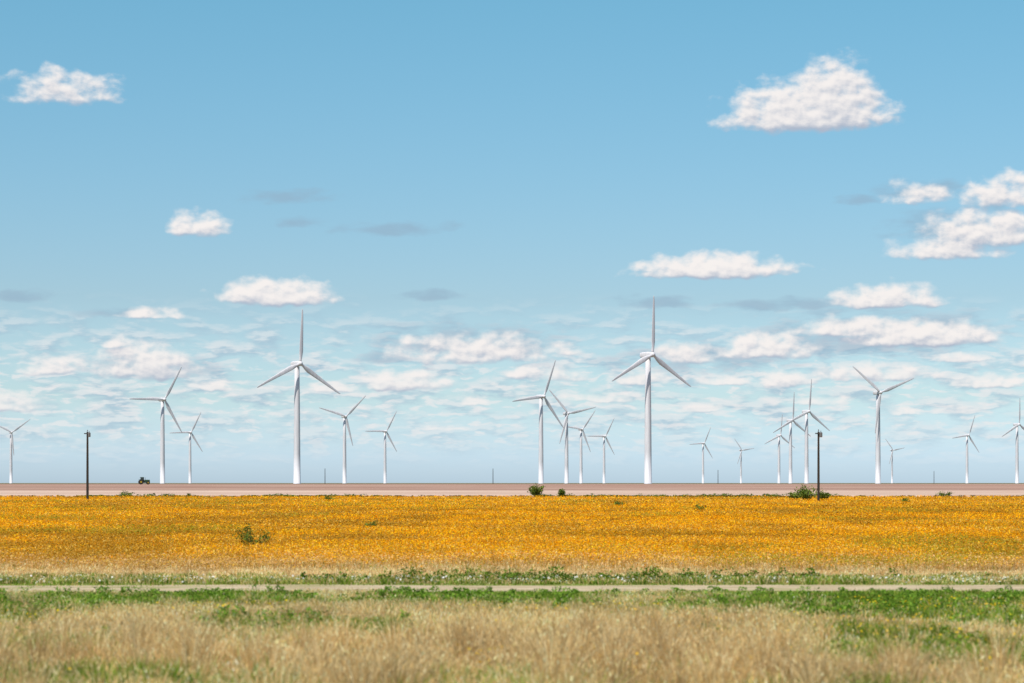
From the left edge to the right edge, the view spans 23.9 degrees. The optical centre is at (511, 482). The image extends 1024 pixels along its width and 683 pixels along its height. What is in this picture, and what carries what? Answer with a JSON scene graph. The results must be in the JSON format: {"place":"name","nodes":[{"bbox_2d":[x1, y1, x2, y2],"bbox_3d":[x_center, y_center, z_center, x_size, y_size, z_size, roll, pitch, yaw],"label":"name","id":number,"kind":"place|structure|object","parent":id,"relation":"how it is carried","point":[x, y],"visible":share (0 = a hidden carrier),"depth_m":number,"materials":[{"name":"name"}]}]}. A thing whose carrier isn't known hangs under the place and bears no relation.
{"place":"outdoors","nodes":[
{"label":"outdoors","id":0,"kind":"place"},
{"bbox_2d":[0,556,1023,682],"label":"roadside grass","id":1,"kind":"structure","parent":0,"point":[151,643],"depth_m":34.44,"materials":[{"name":"beige plant"}]},
{"bbox_2d":[0,495,1023,571],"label":"yellow flower field","id":2,"kind":"structure","parent":0,"point":[842,544],"depth_m":111.76,"materials":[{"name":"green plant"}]},
{"bbox_2d":[0,483,1023,634],"bbox_3d":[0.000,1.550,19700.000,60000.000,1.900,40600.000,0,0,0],"label":"ground","id":3,"kind":"structure","parent":0,"point":[503,489],"depth_m":556.65,"materials":[{"name":"soil"}]},
{"bbox_2d":[0,419,29,482],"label":"wind turbine","id":4,"kind":"object","parent":3,"relation":"on","point":[11,446],"visible":0.88,"depth_m":3790.99,"materials":[{"name":"white paint"}]},
{"bbox_2d":[84,430,90,498],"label":"utility pole","id":5,"kind":"object","parent":3,"relation":"on","point":[87,465],"visible":0.95,"depth_m":349.88,"materials":[{"name":"brown wood"}]},
{"bbox_2d":[119,490,134,495],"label":"bush","id":6,"kind":"object","parent":3,"relation":"on","point":[128,494],"visible":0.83,"depth_m":429.41,"materials":[{"name":"green plant"}]},
{"bbox_2d":[138,477,149,483],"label":"tractor","id":7,"kind":"object","parent":3,"relation":"on","point":[141,481],"visible":0.91,"depth_m":1178.97,"materials":[{"name":"metal"}]},
{"bbox_2d":[130,366,181,483],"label":"wind turbine","id":8,"kind":"object","parent":3,"relation":"on","point":[162,451],"visible":1,"depth_m":2301.18,"materials":[{"name":"white paint"}]},
{"bbox_2d":[171,413,202,482],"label":"wind turbine","id":9,"kind":"object","parent":3,"relation":"on","point":[189,432],"visible":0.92,"depth_m":3791.08,"materials":[{"name":"white paint"}]},
{"bbox_2d":[232,523,274,548],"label":"bush","id":10,"kind":"object","parent":3,"relation":"on","point":[246,538],"visible":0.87,"depth_m":90.84,"materials":[{"name":"green plant"}]},
{"bbox_2d":[257,309,339,483],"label":"wind turbine","id":11,"kind":"object","parent":3,"relation":"on","point":[295,367],"visible":1,"depth_m":1610.15,"materials":[{"name":"white paint"}]},
{"bbox_2d":[319,395,365,483],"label":"wind turbine","id":12,"kind":"object","parent":3,"relation":"on","point":[345,421],"visible":1,"depth_m":2885.32,"materials":[{"name":"white paint"}]},
{"bbox_2d":[364,518,377,529],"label":"bush","id":13,"kind":"object","parent":3,"relation":"on","point":[373,522],"visible":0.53,"depth_m":127.94,"materials":[{"name":"green plant"}]},
{"bbox_2d":[367,411,396,482],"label":"wind turbine","id":14,"kind":"object","parent":3,"relation":"on","point":[384,432],"visible":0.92,"depth_m":3718.10,"materials":[{"name":"white paint"}]},
{"bbox_2d":[0,493,1023,496],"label":"field edge weeds","id":15,"kind":"object","parent":3,"relation":"on","point":[361,495],"visible":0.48,"depth_m":431.45,"materials":[{"name":"green plant"}]},
{"bbox_2d":[0,566,1023,682],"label":"roadside weeds","id":16,"kind":"object","parent":3,"relation":"on","point":[844,608],"visible":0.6,"depth_m":50.14,"materials":[{"name":"green plant"}]},
{"bbox_2d":[527,483,544,496],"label":"bush","id":17,"kind":"object","parent":3,"relation":"on","point":[537,490],"visible":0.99,"depth_m":427.47,"materials":[{"name":"green plant"}]},
{"bbox_2d":[512,360,563,483],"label":"wind turbine","id":18,"kind":"object","parent":3,"relation":"on","point":[540,476],"visible":1,"depth_m":2221.72,"materials":[{"name":"white paint"}]},
{"bbox_2d":[557,488,565,496],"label":"bush","id":19,"kind":"object","parent":3,"relation":"on","point":[562,492],"visible":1,"depth_m":429.67,"materials":[{"name":"green plant"}]},
{"bbox_2d":[549,390,594,483],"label":"wind turbine","id":20,"kind":"object","parent":3,"relation":"on","point":[565,426],"visible":1,"depth_m":2761.49,"materials":[{"name":"white paint"}]},
{"bbox_2d":[568,411,594,482],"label":"wind turbine","id":21,"kind":"object","parent":3,"relation":"on","point":[580,472],"visible":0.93,"depth_m":3580.40,"materials":[{"name":"white paint"}]},
{"bbox_2d":[589,419,614,482],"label":"wind turbine","id":22,"kind":"object","parent":3,"relation":"on","point":[604,436],"visible":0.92,"depth_m":4113.85,"materials":[{"name":"white paint"}]},
{"bbox_2d":[612,296,690,483],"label":"wind turbine","id":23,"kind":"object","parent":3,"relation":"on","point":[646,357],"visible":1,"depth_m":1497.72,"materials":[{"name":"white paint"}]},
{"bbox_2d":[689,427,711,482],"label":"wind turbine","id":24,"kind":"object","parent":3,"relation":"on","point":[703,443],"visible":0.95,"depth_m":4834.25,"materials":[{"name":"white paint"}]},
{"bbox_2d":[693,504,708,511],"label":"bush","id":25,"kind":"object","parent":3,"relation":"on","point":[698,506],"visible":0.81,"depth_m":209.89,"materials":[{"name":"green plant"}]},
{"bbox_2d":[735,440,753,482],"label":"wind turbine","id":26,"kind":"object","parent":3,"relation":"on","point":[740,456],"visible":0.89,"depth_m":5860.07,"materials":[{"name":"white paint"}]},
{"bbox_2d":[765,414,794,482],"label":"wind turbine","id":27,"kind":"object","parent":3,"relation":"on","point":[778,436],"visible":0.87,"depth_m":4028.07,"materials":[{"name":"white paint"}]},
{"bbox_2d":[773,397,809,482],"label":"wind turbine","id":28,"kind":"object","parent":3,"relation":"on","point":[790,448],"visible":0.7,"depth_m":3068.68,"materials":[{"name":"white paint"}]},
{"bbox_2d":[786,491,801,499],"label":"bush","id":29,"kind":"object","parent":3,"relation":"on","point":[793,495],"visible":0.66,"depth_m":351.58,"materials":[{"name":"green plant"}]},
{"bbox_2d":[785,379,829,483],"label":"wind turbine","id":30,"kind":"object","parent":3,"relation":"on","point":[806,467],"visible":1,"depth_m":2684.82,"materials":[{"name":"white paint"}]},
{"bbox_2d":[793,484,822,499],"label":"bush","id":31,"kind":"object","parent":3,"relation":"on","point":[804,493],"visible":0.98,"depth_m":344.52,"materials":[{"name":"green plant"}]},
{"bbox_2d":[815,429,821,501],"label":"utility pole","id":32,"kind":"object","parent":3,"relation":"on","point":[818,467],"visible":0.95,"depth_m":314.90,"materials":[{"name":"brown wood"}]},
{"bbox_2d":[816,491,830,499],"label":"bush","id":33,"kind":"object","parent":3,"relation":"on","point":[826,495],"visible":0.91,"depth_m":349.72,"materials":[{"name":"green plant"}]},
{"bbox_2d":[852,366,913,483],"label":"wind turbine","id":34,"kind":"object","parent":3,"relation":"on","point":[878,393],"visible":1,"depth_m":2123.74,"materials":[{"name":"white paint"}]},
{"bbox_2d":[886,440,902,482],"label":"wind turbine","id":35,"kind":"object","parent":3,"relation":"on","point":[891,457],"visible":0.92,"depth_m":5860.06,"materials":[{"name":"white paint"}]},
{"bbox_2d":[935,490,951,496],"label":"bush","id":36,"kind":"object","parent":3,"relation":"on","point":[944,494],"visible":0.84,"depth_m":429.75,"materials":[{"name":"green plant"}]},
{"bbox_2d":[953,416,978,482],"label":"wind turbine","id":37,"kind":"object","parent":3,"relation":"on","point":[966,435],"visible":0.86,"depth_m":4028.17,"materials":[{"name":"white paint"}]},
{"bbox_2d":[1002,400,1023,482],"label":"wind turbine","id":38,"kind":"object","parent":3,"relation":"on","point":[1015,425],"visible":0.92,"depth_m":3276.81,"materials":[{"name":"white paint"}]},
{"bbox_2d":[0,584,1023,591],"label":"dirt road","id":39,"kind":"structure","parent":0,"point":[169,588],"depth_m":57.25,"materials":[{"name":"beige soil"}]},
{"bbox_2d":[0,574,1023,671],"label":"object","id":40,"kind":"object","parent":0,"point":[632,603],"visible":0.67,"depth_m":46.40,"materials":[{"name":"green plant"}]},
{"bbox_2d":[0,0,1023,482],"label":"sky","id":41,"kind":"structure","parent":0,"point":[457,201],"materials":[{"name":"blue"}]}
]}

